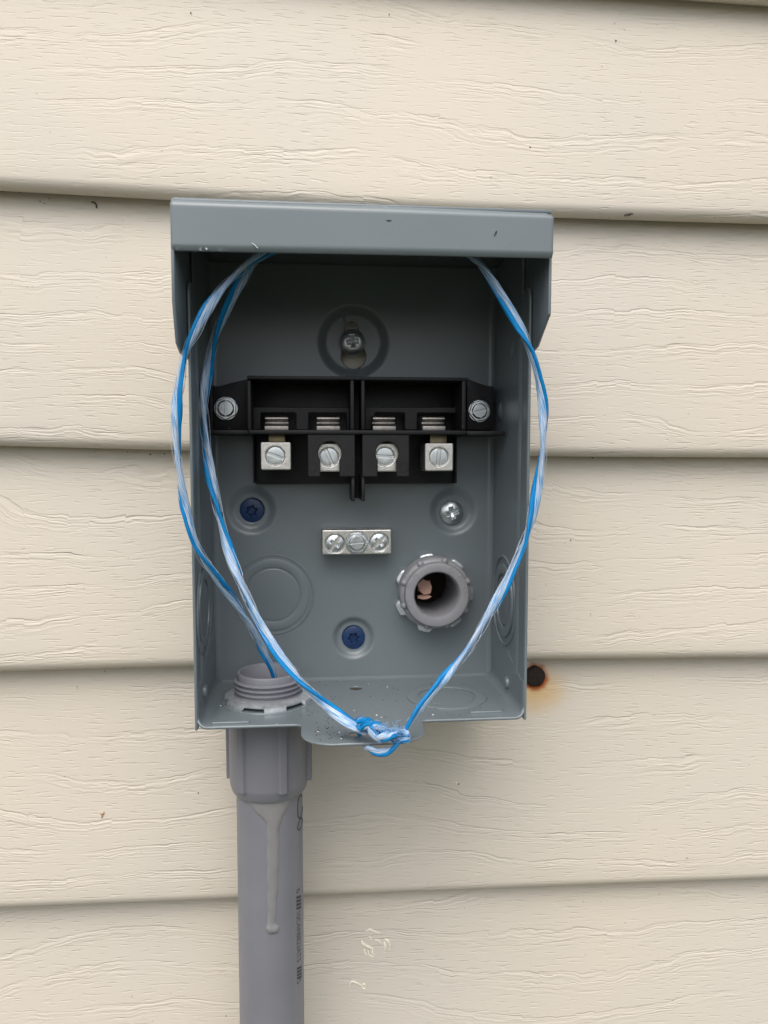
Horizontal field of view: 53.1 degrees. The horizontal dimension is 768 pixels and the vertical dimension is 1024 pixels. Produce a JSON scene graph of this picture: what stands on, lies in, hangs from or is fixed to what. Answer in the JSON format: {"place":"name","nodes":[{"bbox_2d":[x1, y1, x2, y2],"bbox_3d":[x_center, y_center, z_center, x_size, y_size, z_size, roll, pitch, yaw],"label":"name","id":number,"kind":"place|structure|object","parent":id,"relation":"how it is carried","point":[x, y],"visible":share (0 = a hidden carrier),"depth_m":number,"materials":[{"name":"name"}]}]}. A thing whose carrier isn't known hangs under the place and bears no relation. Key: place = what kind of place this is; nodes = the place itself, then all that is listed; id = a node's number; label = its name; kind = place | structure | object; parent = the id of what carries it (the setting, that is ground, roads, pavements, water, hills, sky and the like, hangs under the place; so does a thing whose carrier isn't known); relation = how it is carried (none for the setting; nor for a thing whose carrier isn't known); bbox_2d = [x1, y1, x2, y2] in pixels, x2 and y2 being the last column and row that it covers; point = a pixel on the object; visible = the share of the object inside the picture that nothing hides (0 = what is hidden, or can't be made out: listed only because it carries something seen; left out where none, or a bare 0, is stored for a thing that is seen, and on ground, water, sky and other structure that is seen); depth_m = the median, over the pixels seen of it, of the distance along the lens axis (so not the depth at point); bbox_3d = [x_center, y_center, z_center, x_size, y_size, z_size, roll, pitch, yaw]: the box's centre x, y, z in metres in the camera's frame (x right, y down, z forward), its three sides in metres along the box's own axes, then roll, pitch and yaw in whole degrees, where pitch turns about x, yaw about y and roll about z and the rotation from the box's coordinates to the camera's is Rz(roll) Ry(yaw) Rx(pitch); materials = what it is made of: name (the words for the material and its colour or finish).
{"place":"outdoors","nodes":[
{"label":"outdoors","id":0,"kind":"place"},
{"label":"lawn","id":1,"kind":"structure","parent":0,"visible":0},
{"bbox_2d":[0,0,767,1023],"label":"siding wall","id":2,"kind":"structure","parent":1,"relation":"on","point":[584,840],"depth_m":0.44,"materials":[{"name":"plastic"}]},
{"bbox_2d":[349,981,365,989],"bbox_3d":[-0.016,0.280,0.455,0.010,0.006,0.001,0,4,-5],"label":"residue smear","id":3,"kind":"object","parent":2,"relation":"attached to","point":[363,985],"visible":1,"depth_m":0.45},
{"bbox_2d":[170,197,553,746],"bbox_3d":[-0.012,-0.017,0.374,0.158,0.229,0.110,0,4,-5],"label":"electrical enclosure","id":4,"kind":"object","parent":2,"relation":"attached to","point":[407,290],"visible":0.87,"depth_m":0.41,"materials":[{"name":"grey metal"}]},
{"bbox_2d":[240,498,263,521],"bbox_3d":[-0.072,-0.001,0.417,0.014,0.013,0.003,0,4,-5],"label":"recessed screw","id":5,"kind":"object","parent":4,"relation":"attached to","point":[251,509],"visible":1,"depth_m":0.42,"materials":[{"name":"blue metal"}]},
{"bbox_2d":[224,662,312,1023],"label":"pvc conduit","id":6,"kind":"object","parent":4,"relation":"attached to","point":[269,772],"visible":0.94,"depth_m":0.38,"materials":[{"name":"plastic"}]},
{"bbox_2d":[340,329,364,354],"bbox_3d":[-0.017,-0.092,0.416,0.014,0.014,0.010,0,4,-5],"label":"phillips screw","id":7,"kind":"object","parent":4,"relation":"attached to","point":[352,341],"visible":1,"depth_m":0.41,"materials":[{"name":"metal"}]},
{"bbox_2d":[342,625,364,648],"bbox_3d":[-0.017,0.070,0.427,0.013,0.013,0.003,0,4,-5],"label":"recessed screw","id":8,"kind":"object","parent":4,"relation":"attached to","point":[353,636],"visible":1,"depth_m":0.43,"materials":[{"name":"blue metal"}]},
{"bbox_2d":[209,376,504,500],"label":"terminal block","id":9,"kind":"structure","parent":4,"relation":"attached to","point":[356,434],"depth_m":0.40,"materials":[{"name":"black plastic"}]},
{"bbox_2d":[254,407,348,429],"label":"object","id":10,"kind":"structure","parent":9,"relation":"in","point":[302,413],"depth_m":0.39,"materials":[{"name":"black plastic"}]},
{"bbox_2d":[365,407,454,429],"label":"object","id":11,"kind":"structure","parent":9,"relation":"in","point":[410,413],"depth_m":0.40,"materials":[{"name":"black plastic"}]},
{"bbox_2d":[322,528,391,554],"bbox_3d":[-0.015,0.016,0.412,0.037,0.013,0.014,0,4,-5],"label":"grounding bar","id":12,"kind":"object","parent":4,"relation":"attached to","point":[337,541],"visible":1,"depth_m":0.41,"materials":[{"name":"metal"}]},
{"bbox_2d":[171,253,548,756],"bbox_3d":[-0.007,-0.010,0.345,0.160,0.227,0.062,1,4,8],"label":"pull string","id":13,"kind":"object","parent":4,"relation":"hanging from","point":[377,731],"visible":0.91,"depth_m":0.34,"materials":[{"name":"blue plastic"}]},
{"bbox_2d":[300,681,503,738],"bbox_3d":[0.015,0.095,0.380,0.112,0.001,0.087,0,4,-5],"label":"grit","id":14,"kind":"object","parent":4,"relation":"in","point":[345,735],"visible":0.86,"depth_m":0.35,"materials":[{"name":"white"}]},
{"bbox_2d":[396,553,472,631],"bbox_3d":[0.028,0.044,0.427,0.043,0.044,0.040,0,4,-5],"label":"conduit bushing","id":15,"kind":"object","parent":4,"relation":"in","point":[448,608],"visible":1,"depth_m":0.41,"materials":[{"name":"plastic"}]},
{"bbox_2d":[417,579,431,598],"bbox_3d":[0.022,0.042,0.421,0.008,0.011,0.005,0,4,-5],"label":"insulation scrap","id":16,"kind":"object","parent":15,"relation":"in","point":[424,587],"visible":1,"depth_m":0.42,"materials":[{"name":"pink"}]},
{"bbox_2d":[440,501,462,523],"bbox_3d":[0.037,0.000,0.428,0.013,0.013,0.010,0,4,-5],"label":"phillips screw","id":17,"kind":"object","parent":4,"relation":"attached to","point":[451,512],"visible":1,"depth_m":0.42,"materials":[{"name":"metal"}]},
{"bbox_2d":[20,12,721,1015],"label":"dirt specks","id":18,"kind":"object","parent":2,"relation":"attached to","point":[164,454],"visible":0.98,"depth_m":0.43,"materials":[{"name":"brown"}]},
{"bbox_2d":[361,929,390,956],"bbox_3d":[-0.005,0.256,0.457,0.018,0.017,0.003,0,4,-5],"label":"residue ring","id":19,"kind":"object","parent":2,"relation":"attached to","point":[370,947],"visible":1,"depth_m":0.46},
{"bbox_2d":[527,665,544,685],"bbox_3d":[0.089,0.097,0.458,0.012,0.012,0.009,0,4,-5],"label":"rusted screw","id":20,"kind":"object","parent":2,"relation":"attached to","point":[535,675],"visible":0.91,"depth_m":0.45,"materials":[{"name":"metal"}]}
]}

